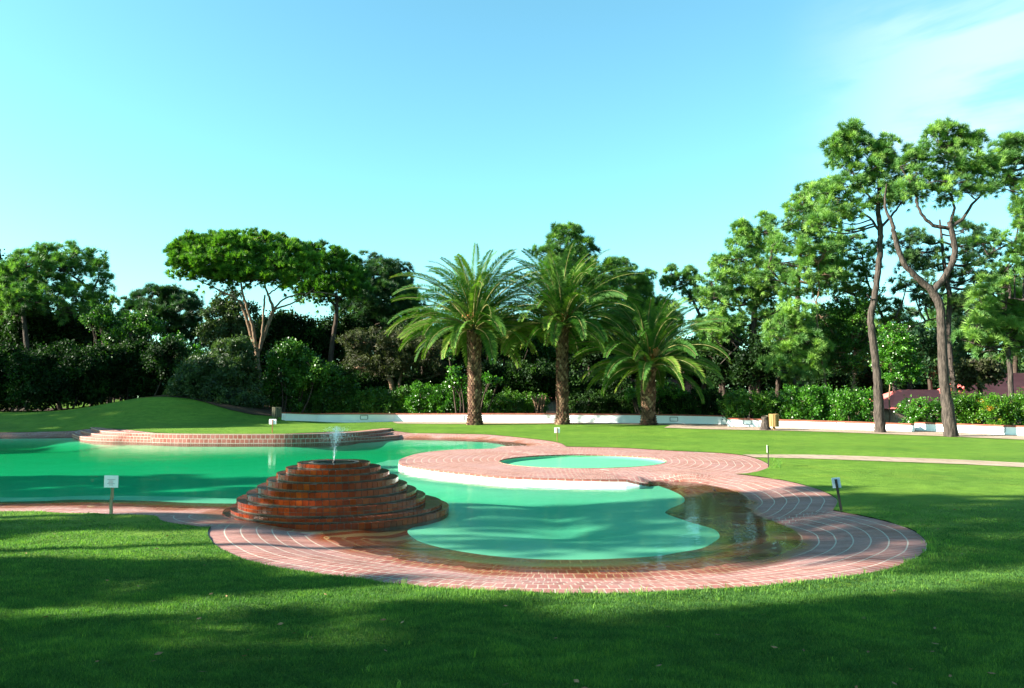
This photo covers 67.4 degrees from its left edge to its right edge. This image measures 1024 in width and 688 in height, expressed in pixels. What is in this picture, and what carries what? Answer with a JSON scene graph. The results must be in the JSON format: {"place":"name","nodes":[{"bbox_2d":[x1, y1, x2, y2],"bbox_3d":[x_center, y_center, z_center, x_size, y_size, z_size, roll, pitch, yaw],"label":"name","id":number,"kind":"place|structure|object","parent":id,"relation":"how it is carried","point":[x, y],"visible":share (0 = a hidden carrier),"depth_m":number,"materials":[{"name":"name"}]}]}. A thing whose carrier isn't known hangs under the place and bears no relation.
{"place":"outdoors","nodes":[
{"label":"outdoors","id":0,"kind":"place"},
{"bbox_2d":[0,436,836,510],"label":"pool water","id":1,"kind":"structure","parent":0,"point":[50,441],"depth_m":27.64,"materials":[{"name":"green liquid"}]},
{"bbox_2d":[0,399,926,592],"bbox_3d":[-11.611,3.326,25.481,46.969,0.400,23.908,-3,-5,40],"label":"brick paving","id":2,"kind":"structure","parent":0,"point":[768,530],"depth_m":9.20,"materials":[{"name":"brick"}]},
{"bbox_2d":[71,427,400,447],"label":"brick steps","id":3,"kind":"structure","parent":2,"relation":"on","point":[107,436],"depth_m":28.74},
{"bbox_2d":[243,315,277,383],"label":"leafy tree","id":4,"kind":"object","parent":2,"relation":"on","point":[263,352],"visible":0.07,"depth_m":61.30,"materials":[{"name":"green plant"}]},
{"bbox_2d":[222,426,448,530],"bbox_3d":[-2.577,1.910,11.495,3.262,1.375,3.260,0,-4,0],"label":"stepped fountain","id":5,"kind":"object","parent":2,"relation":"on","point":[337,494],"visible":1,"depth_m":10.57,"materials":[{"name":"brick"}]},
{"bbox_2d":[0,438,719,559],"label":"pool basin","id":6,"kind":"object","parent":2,"relation":"in","point":[537,522],"visible":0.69,"depth_m":14.64,"materials":[{"name":"liquid"}]},
{"bbox_2d":[398,448,655,488],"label":"pool edge wall","id":7,"kind":"structure","parent":2,"relation":"on","point":[537,482],"depth_m":15.15,"materials":[{"name":"concrete"}]},
{"bbox_2d":[112,350,1023,410],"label":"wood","id":8,"kind":"object","parent":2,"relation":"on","point":[768,384],"visible":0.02,"depth_m":71.89,"materials":[{"name":"green plant"}]},
{"bbox_2d":[499,454,666,467],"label":"ornamental pond","id":9,"kind":"structure","parent":2,"relation":"in","point":[582,461],"depth_m":20.10,"materials":[{"name":"liquid"}]},
{"bbox_2d":[831,477,842,511],"bbox_3d":[4.636,2.180,10.894,0.113,0.565,0.040,-10,-7,21],"label":"notice sign","id":10,"kind":"object","parent":2,"relation":"on","point":[836,483],"visible":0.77,"depth_m":10.90,"materials":[{"name":"metal"}]},
{"bbox_2d":[0,457,1023,687],"bbox_3d":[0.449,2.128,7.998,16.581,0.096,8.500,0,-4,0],"label":"grass","id":11,"kind":"structure","parent":0,"point":[456,653],"depth_m":5.31,"materials":[{"name":"green plant"}]},
{"bbox_2d":[0,396,1023,687],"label":"lawn","id":12,"kind":"structure","parent":0,"point":[910,484],"depth_m":13.17,"materials":[{"name":"green plant"}]},
{"bbox_2d":[104,475,117,513],"bbox_3d":[-5.507,2.122,10.562,0.208,0.627,0.044,-1,-4,8],"label":"notice sign","id":13,"kind":"object","parent":12,"relation":"on","point":[111,482],"visible":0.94,"depth_m":10.56,"materials":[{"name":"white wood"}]},
{"bbox_2d":[384,243,564,424],"bbox_3d":[-1.871,-0.309,39.646,9.343,9.525,9.440,0,-4,0],"label":"date palm","id":14,"kind":"object","parent":12,"relation":"on","point":[474,307],"visible":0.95,"depth_m":38.98,"materials":[{"name":"green plant"}]},
{"bbox_2d":[282,412,727,423],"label":"garden wall","id":15,"kind":"structure","parent":12,"relation":"on","point":[504,417],"depth_m":42.31,"materials":[{"name":"concrete"}]},
{"bbox_2d":[0,507,1011,687],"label":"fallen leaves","id":16,"kind":"object","parent":12,"relation":"on","point":[280,623],"visible":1,"depth_m":4.79,"materials":[{"name":"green plant"}]},
{"bbox_2d":[482,241,644,424],"bbox_3d":[2.633,-0.296,40.309,8.851,9.571,9.220,0,-4,0],"label":"date palm","id":17,"kind":"object","parent":12,"relation":"on","point":[561,297],"visible":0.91,"depth_m":39.41,"materials":[{"name":"green plant"}]},
{"bbox_2d":[568,293,733,424],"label":"date palm","id":18,"kind":"object","parent":12,"relation":"on","point":[647,347],"visible":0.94,"depth_m":38.86,"materials":[{"name":"green plant"}]},
{"bbox_2d":[649,293,685,378],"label":"pine tree","id":19,"kind":"object","parent":12,"relation":"on","point":[660,297],"visible":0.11,"depth_m":61.93,"materials":[{"name":"green plant"}]},
{"bbox_2d":[727,418,914,430],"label":"garden wall","id":20,"kind":"structure","parent":12,"relation":"on","point":[784,423],"depth_m":35.76,"materials":[{"name":"concrete"}]},
{"bbox_2d":[801,116,923,432],"bbox_3d":[15.548,-2.557,33.672,5.551,15.234,2.489,0,-4,0],"label":"tall pine","id":21,"kind":"object","parent":12,"relation":"on","point":[848,140],"visible":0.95,"depth_m":33.69,"materials":[{"name":"green plant"}]},
{"bbox_2d":[857,390,939,422],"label":"cottage","id":22,"kind":"structure","parent":12,"relation":"on","point":[896,396],"depth_m":42.63,"materials":[{"name":"stone"}]},
{"bbox_2d":[883,117,1007,436],"bbox_3d":[17.661,-2.247,31.182,4.957,14.343,2.230,0,-4,0],"label":"forked pine","id":23,"kind":"object","parent":12,"relation":"on","point":[951,143],"visible":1,"depth_m":31.21,"materials":[{"name":"green plant"}]},
{"bbox_2d":[914,422,1023,435],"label":"garden wall","id":24,"kind":"structure","parent":12,"relation":"on","point":[1012,430],"depth_m":32.27,"materials":[{"name":"concrete"}]},
{"bbox_2d":[937,373,1023,421],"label":"cottage","id":25,"kind":"structure","parent":12,"relation":"on","point":[1018,380],"depth_m":44.35,"materials":[{"name":"stone"}]},
{"bbox_2d":[0,0,1023,397],"label":"sky","id":26,"kind":"structure","parent":0,"point":[417,132],"materials":[{"name":"blue"}]},
{"bbox_2d":[1,395,1023,435],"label":"forest floor","id":27,"kind":"structure","parent":0,"point":[259,411],"depth_m":41.41,"materials":[{"name":"green plant"}]},
{"bbox_2d":[0,307,59,408],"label":"leafy tree","id":28,"kind":"object","parent":27,"relation":"on","point":[35,327],"visible":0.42,"depth_m":51.68,"materials":[{"name":"green plant"}]},
{"bbox_2d":[0,341,61,411],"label":"shrub","id":29,"kind":"object","parent":27,"relation":"on","point":[16,380],"visible":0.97,"depth_m":43.73,"materials":[{"name":"green plant"}]},
{"bbox_2d":[16,306,93,408],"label":"leafy tree","id":30,"kind":"object","parent":27,"relation":"on","point":[77,330],"visible":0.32,"depth_m":52.36,"materials":[{"name":"green plant"}]},
{"bbox_2d":[0,239,120,408],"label":"pine tree","id":31,"kind":"object","parent":27,"relation":"on","point":[21,296],"visible":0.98,"depth_m":49.95,"materials":[{"name":"green plant"}]},
{"bbox_2d":[22,338,122,409],"bbox_3d":[-26.147,1.792,45.363,6.174,4.547,4.316,0,-4,0],"label":"shrub","id":32,"kind":"object","parent":27,"relation":"on","point":[80,372],"visible":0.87,"depth_m":44.64,"materials":[{"name":"green plant"}]},
{"bbox_2d":[64,311,114,405],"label":"leafy tree","id":33,"kind":"object","parent":27,"relation":"on","point":[92,339],"visible":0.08,"depth_m":56.47,"materials":[{"name":"green plant"}]},
{"bbox_2d":[78,303,167,403],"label":"leafy tree","id":34,"kind":"object","parent":27,"relation":"on","point":[143,321],"visible":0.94,"depth_m":47.63,"materials":[{"name":"green plant"}]},
{"bbox_2d":[107,307,153,399],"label":"leafy tree","id":35,"kind":"object","parent":27,"relation":"on","point":[125,314],"visible":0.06,"depth_m":52.91,"materials":[{"name":"green plant"}]},
{"bbox_2d":[96,334,190,400],"bbox_3d":[-22.092,1.562,46.545,6.316,4.412,4.381,0,-4,0],"label":"shrub","id":36,"kind":"object","parent":27,"relation":"on","point":[145,368],"visible":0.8,"depth_m":46.04,"materials":[{"name":"green plant"}]},
{"bbox_2d":[114,282,211,350],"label":"pine tree","id":37,"kind":"object","parent":27,"relation":"on","point":[171,302],"visible":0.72,"depth_m":57.49,"materials":[{"name":"green plant"}]},
{"bbox_2d":[160,330,207,363],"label":"shrub","id":38,"kind":"object","parent":27,"relation":"on","point":[194,347],"visible":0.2,"depth_m":47.54,"materials":[{"name":"green plant"}]},
{"bbox_2d":[162,349,269,408],"bbox_3d":[-16.363,2.185,42.638,5.834,4.010,3.354,0,-4,0],"label":"shrub","id":39,"kind":"object","parent":27,"relation":"on","point":[198,377],"visible":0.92,"depth_m":41.92,"materials":[{"name":"green plant"}]},
{"bbox_2d":[191,287,274,354],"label":"leafy tree","id":40,"kind":"object","parent":27,"relation":"on","point":[229,322],"visible":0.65,"depth_m":53.52,"materials":[{"name":"green plant"}]},
{"bbox_2d":[203,332,264,393],"bbox_3d":[-16.031,1.793,43.923,3.851,5.072,2.903,0,-4,0],"label":"shrub","id":41,"kind":"object","parent":27,"relation":"on","point":[241,349],"visible":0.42,"depth_m":43.62,"materials":[{"name":"green plant"}]},
{"bbox_2d":[161,226,340,396],"bbox_3d":[-16.464,-1.149,48.190,11.342,12.716,4.619,0,-4,0],"label":"umbrella pine","id":42,"kind":"object","parent":27,"relation":"on","point":[228,257],"visible":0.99,"depth_m":47.75,"materials":[{"name":"green plant"}]},
{"bbox_2d":[248,306,311,374],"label":"leafy tree","id":43,"kind":"object","parent":27,"relation":"on","point":[283,321],"visible":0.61,"depth_m":55.04,"materials":[{"name":"green plant"}]},
{"bbox_2d":[258,337,333,412],"bbox_3d":[-12.688,1.886,44.989,4.592,4.668,2.813,0,-4,0],"label":"shrub","id":44,"kind":"object","parent":27,"relation":"on","point":[293,379],"visible":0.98,"depth_m":44.66,"materials":[{"name":"green plant"}]},
{"bbox_2d":[289,312,340,363],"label":"leafy tree","id":45,"kind":"object","parent":27,"relation":"on","point":[317,337],"visible":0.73,"depth_m":55.67,"materials":[{"name":"green plant"}]},
{"bbox_2d":[281,389,356,412],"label":"hedge","id":46,"kind":"object","parent":27,"relation":"on","point":[313,405],"visible":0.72,"depth_m":45.13,"materials":[{"name":"green plant"}]},
{"bbox_2d":[299,359,360,412],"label":"shrub","id":47,"kind":"object","parent":27,"relation":"on","point":[340,381],"visible":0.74,"depth_m":45.32,"materials":[{"name":"green plant"}]},
{"bbox_2d":[284,237,376,408],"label":"umbrella pine","id":48,"kind":"object","parent":27,"relation":"on","point":[346,278],"visible":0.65,"depth_m":54.83,"materials":[{"name":"green plant"}]},
{"bbox_2d":[318,310,376,367],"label":"leafy tree","id":49,"kind":"object","parent":27,"relation":"on","point":[347,322],"visible":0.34,"depth_m":56.93,"materials":[{"name":"green plant"}]},
{"bbox_2d":[339,384,421,412],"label":"hedge","id":50,"kind":"object","parent":27,"relation":"on","point":[386,401],"visible":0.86,"depth_m":45.19,"materials":[{"name":"green plant"}]},
{"bbox_2d":[328,250,433,374],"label":"pine tree","id":51,"kind":"object","parent":27,"relation":"on","point":[377,302],"visible":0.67,"depth_m":59.41,"materials":[{"name":"green plant"}]},
{"bbox_2d":[332,325,462,412],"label":"scrub tree","id":52,"kind":"object","parent":27,"relation":"on","point":[384,357],"visible":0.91,"depth_m":46.59,"materials":[{"name":"green plant"}]},
{"bbox_2d":[352,367,467,397],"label":"shrub","id":53,"kind":"object","parent":27,"relation":"on","point":[368,380],"visible":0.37,"depth_m":47.41,"materials":[{"name":"green plant"}]},
{"bbox_2d":[389,313,451,412],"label":"leafy tree","id":54,"kind":"object","parent":27,"relation":"on","point":[404,324],"visible":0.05,"depth_m":54.04,"materials":[{"name":"green plant"}]},
{"bbox_2d":[404,381,467,412],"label":"hedge","id":55,"kind":"object","parent":27,"relation":"on","point":[434,399],"visible":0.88,"depth_m":44.69,"materials":[{"name":"green plant"}]},
{"bbox_2d":[437,336,483,411],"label":"leafy tree","id":56,"kind":"object","parent":27,"relation":"on","point":[460,356],"visible":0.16,"depth_m":56.56,"materials":[{"name":"green plant"}]},
{"bbox_2d":[441,347,503,412],"bbox_3d":[-2.320,2.364,43.972,3.872,4.389,1.428,0,-4,0],"label":"shrub","id":57,"kind":"object","parent":27,"relation":"on","point":[454,381],"visible":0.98,"depth_m":43.93,"materials":[{"name":"green plant"}]},
{"bbox_2d":[481,311,536,365],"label":"leafy tree","id":58,"kind":"object","parent":27,"relation":"on","point":[504,358],"visible":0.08,"depth_m":52.35,"materials":[{"name":"green plant"}]},
{"bbox_2d":[467,350,555,401],"bbox_3d":[0.314,2.527,47.443,6.256,4.549,3.737,0,-4,0],"label":"shrub","id":59,"kind":"object","parent":27,"relation":"on","point":[540,377],"visible":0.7,"depth_m":46.63,"materials":[{"name":"green plant"}]},
{"bbox_2d":[481,387,551,412],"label":"hedge","id":60,"kind":"object","parent":27,"relation":"on","point":[504,402],"visible":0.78,"depth_m":45.15,"materials":[{"name":"green plant"}]},
{"bbox_2d":[531,395,545,412],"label":"pruned bush","id":61,"kind":"object","parent":60,"relation":"on","point":[538,408],"visible":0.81,"depth_m":44.69,"materials":[{"name":"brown wood"}]},
{"bbox_2d":[510,320,555,365],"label":"leafy tree","id":62,"kind":"object","parent":27,"relation":"on","point":[548,352],"visible":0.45,"depth_m":52.95,"materials":[{"name":"green plant"}]},
{"bbox_2d":[525,220,625,374],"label":"pine tree","id":63,"kind":"object","parent":27,"relation":"on","point":[565,235],"visible":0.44,"depth_m":54.10,"materials":[{"name":"green plant"}]},
{"bbox_2d":[553,369,636,411],"bbox_3d":[5.116,3.126,47.649,5.318,3.377,3.404,0,-4,0],"label":"shrub","id":64,"kind":"object","parent":27,"relation":"on","point":[575,383],"visible":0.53,"depth_m":47.07,"materials":[{"name":"green plant"}]},
{"bbox_2d":[568,326,624,375],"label":"leafy tree","id":65,"kind":"object","parent":27,"relation":"on","point":[590,360],"visible":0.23,"depth_m":51.75,"materials":[{"name":"green plant"}]},
{"bbox_2d":[568,387,641,413],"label":"hedge","id":66,"kind":"object","parent":27,"relation":"on","point":[604,404],"visible":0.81,"depth_m":45.07,"materials":[{"name":"green plant"}]},
{"bbox_2d":[586,255,664,378],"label":"pine tree","id":67,"kind":"object","parent":27,"relation":"on","point":[641,285],"visible":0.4,"depth_m":56.68,"materials":[{"name":"green plant"}]},
{"bbox_2d":[624,378,689,413],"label":"shrub","id":68,"kind":"object","parent":27,"relation":"on","point":[630,395],"visible":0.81,"depth_m":43.71,"materials":[{"name":"green plant"}]},
{"bbox_2d":[663,334,705,385],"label":"leafy tree","id":69,"kind":"object","parent":27,"relation":"on","point":[681,371],"visible":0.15,"depth_m":53.95,"materials":[{"name":"green plant"}]},
{"bbox_2d":[655,386,726,414],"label":"hedge","id":70,"kind":"object","parent":27,"relation":"on","point":[691,404],"visible":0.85,"depth_m":43.52,"materials":[{"name":"green plant"}]},
{"bbox_2d":[659,263,730,414],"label":"pine tree","id":71,"kind":"object","parent":27,"relation":"on","point":[672,279],"visible":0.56,"depth_m":56.30,"materials":[{"name":"green plant"}]},
{"bbox_2d":[692,336,742,397],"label":"leafy tree","id":72,"kind":"object","parent":27,"relation":"on","point":[717,360],"visible":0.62,"depth_m":47.90,"materials":[{"name":"green plant"}]},
{"bbox_2d":[689,312,748,395],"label":"pine tree","id":73,"kind":"object","parent":27,"relation":"on","point":[704,336],"visible":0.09,"depth_m":55.95,"materials":[{"name":"green plant"}]},
{"bbox_2d":[691,209,795,417],"bbox_3d":[14.278,-1.690,47.139,6.865,13.614,4.170,0,-4,0],"label":"pine tree","id":74,"kind":"object","parent":27,"relation":"on","point":[756,290],"visible":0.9,"depth_m":47.05,"materials":[{"name":"green plant"}]},
{"bbox_2d":[726,332,778,393],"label":"leafy tree","id":75,"kind":"object","parent":27,"relation":"on","point":[744,362],"visible":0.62,"depth_m":46.00,"materials":[{"name":"green plant"}]},
{"bbox_2d":[716,386,790,421],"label":"hedge","id":76,"kind":"object","parent":27,"relation":"on","point":[739,404],"visible":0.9,"depth_m":38.06,"materials":[{"name":"green plant"}]},
{"bbox_2d":[749,306,804,396],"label":"pine tree","id":77,"kind":"object","parent":27,"relation":"on","point":[777,385],"visible":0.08,"depth_m":53.81,"materials":[{"name":"green plant"}]},
{"bbox_2d":[754,297,835,419],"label":"leafy tree","id":78,"kind":"object","parent":27,"relation":"on","point":[789,348],"visible":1,"depth_m":40.82,"materials":[{"name":"green plant"}]},
{"bbox_2d":[778,382,836,420],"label":"hedge","id":79,"kind":"object","parent":27,"relation":"on","point":[808,404],"visible":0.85,"depth_m":36.97,"materials":[{"name":"green plant"}]},
{"bbox_2d":[756,173,860,400],"bbox_3d":[16.362,-2.359,42.058,5.767,14.313,3.674,0,-4,0],"label":"pine tree","id":80,"kind":"object","parent":27,"relation":"on","point":[796,208],"visible":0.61,"depth_m":42.20,"materials":[{"name":"green plant"}]},
{"bbox_2d":[786,239,845,392],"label":"pine tree","id":81,"kind":"object","parent":27,"relation":"on","point":[822,249],"visible":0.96,"depth_m":41.17,"materials":[{"name":"green plant"}]},
{"bbox_2d":[800,302,843,393],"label":"pine tree","id":82,"kind":"object","parent":27,"relation":"on","point":[812,320],"visible":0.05,"depth_m":54.79,"materials":[{"name":"green plant"}]},
{"bbox_2d":[805,360,851,395],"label":"leafy tree","id":83,"kind":"object","parent":27,"relation":"on","point":[837,381],"visible":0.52,"depth_m":51.04,"materials":[{"name":"green plant"}]},
{"bbox_2d":[811,282,885,391],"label":"leafy tree","id":84,"kind":"object","parent":27,"relation":"on","point":[847,334],"visible":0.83,"depth_m":41.91,"materials":[{"name":"green plant"}]},
{"bbox_2d":[823,385,873,421],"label":"hedge","id":85,"kind":"object","parent":27,"relation":"on","point":[847,405],"visible":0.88,"depth_m":36.12,"materials":[{"name":"green plant"}]},
{"bbox_2d":[819,225,914,391],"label":"pine tree","id":86,"kind":"object","parent":27,"relation":"on","point":[863,268],"visible":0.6,"depth_m":44.02,"materials":[{"name":"green plant"}]},
{"bbox_2d":[847,360,903,392],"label":"leafy tree","id":87,"kind":"object","parent":27,"relation":"on","point":[865,378],"visible":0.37,"depth_m":49.62,"materials":[{"name":"green plant"}]},
{"bbox_2d":[868,321,929,422],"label":"leafy tree","id":88,"kind":"object","parent":27,"relation":"on","point":[899,341],"visible":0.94,"depth_m":36.73,"materials":[{"name":"green plant"}]},
{"bbox_2d":[880,305,933,389],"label":"pine tree","id":89,"kind":"object","parent":27,"relation":"on","point":[915,313],"visible":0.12,"depth_m":55.92,"materials":[{"name":"green plant"}]},
{"bbox_2d":[893,395,941,422],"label":"hedge","id":90,"kind":"object","parent":27,"relation":"on","point":[920,410],"visible":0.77,"depth_m":34.63,"materials":[{"name":"green plant"}]},
{"bbox_2d":[904,322,960,389],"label":"leafy tree","id":91,"kind":"object","parent":27,"relation":"on","point":[927,351],"visible":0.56,"depth_m":45.84,"materials":[{"name":"green plant"}]},
{"bbox_2d":[882,214,1003,395],"bbox_3d":[23.881,-1.271,42.197,6.874,12.252,2.882,0,-4,5],"label":"pine tree","id":92,"kind":"object","parent":27,"relation":"on","point":[913,256],"visible":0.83,"depth_m":42.17,"materials":[{"name":"green plant"}]},
{"bbox_2d":[918,291,972,360],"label":"pine tree","id":93,"kind":"object","parent":27,"relation":"on","point":[931,316],"visible":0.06,"depth_m":53.99,"materials":[{"name":"green plant"}]},
{"bbox_2d":[932,388,996,423],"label":"hedge","id":94,"kind":"object","parent":27,"relation":"on","point":[965,406],"visible":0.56,"depth_m":33.44,"materials":[{"name":"green plant"}]},
{"bbox_2d":[951,290,999,370],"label":"pine tree","id":95,"kind":"object","parent":27,"relation":"on","point":[958,321],"visible":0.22,"depth_m":49.93,"materials":[{"name":"green plant"}]},
{"bbox_2d":[950,354,1007,423],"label":"leafy tree","id":96,"kind":"object","parent":27,"relation":"on","point":[970,373],"visible":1,"depth_m":37.60,"materials":[{"name":"green plant"}]},
{"bbox_2d":[950,271,1023,424],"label":"pine tree","id":97,"kind":"object","parent":27,"relation":"on","point":[1008,318],"visible":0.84,"depth_m":35.97,"materials":[{"name":"green plant"}]},
{"bbox_2d":[965,129,1023,301],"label":"pine tree","id":98,"kind":"object","parent":27,"relation":"on","point":[1011,145],"visible":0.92,"depth_m":33.84,"materials":[{"name":"green plant"}]},
{"bbox_2d":[972,387,1023,425],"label":"hedge","id":99,"kind":"object","parent":27,"relation":"on","point":[1003,411],"visible":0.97,"depth_m":32.26,"materials":[{"name":"green plant"}]},
{"bbox_2d":[979,267,1023,372],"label":"pine tree","id":100,"kind":"object","parent":27,"relation":"on","point":[1017,361],"visible":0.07,"depth_m":47.94,"materials":[{"name":"green plant"}]},
{"bbox_2d":[394,421,727,425],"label":"terrace paving","id":101,"kind":"structure","parent":0,"point":[548,423],"depth_m":40.61,"materials":[{"name":"beige stone"}]},
{"bbox_2d":[664,425,1023,439],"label":"terrace paving","id":102,"kind":"structure","parent":0,"point":[854,431],"depth_m":33.70,"materials":[{"name":"beige stone"}]},
{"bbox_2d":[759,415,770,429],"bbox_3d":[11.527,3.636,35.008,0.582,0.770,0.589,-2,-5,30],"label":"tree stump","id":103,"kind":"object","parent":102,"relation":"on","point":[764,422],"visible":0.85,"depth_m":34.87,"materials":[{"name":"grey wood"}]},
{"bbox_2d":[769,414,778,429],"bbox_3d":[11.885,3.572,34.862,0.451,0.799,0.448,0,-4,0],"label":"slatted bin","id":104,"kind":"object","parent":102,"relation":"on","point":[773,420],"visible":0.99,"depth_m":34.69,"materials":[{"name":"brown wood"}]},
{"bbox_2d":[743,454,1023,466],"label":"path","id":105,"kind":"structure","parent":0,"point":[929,460],"depth_m":19.61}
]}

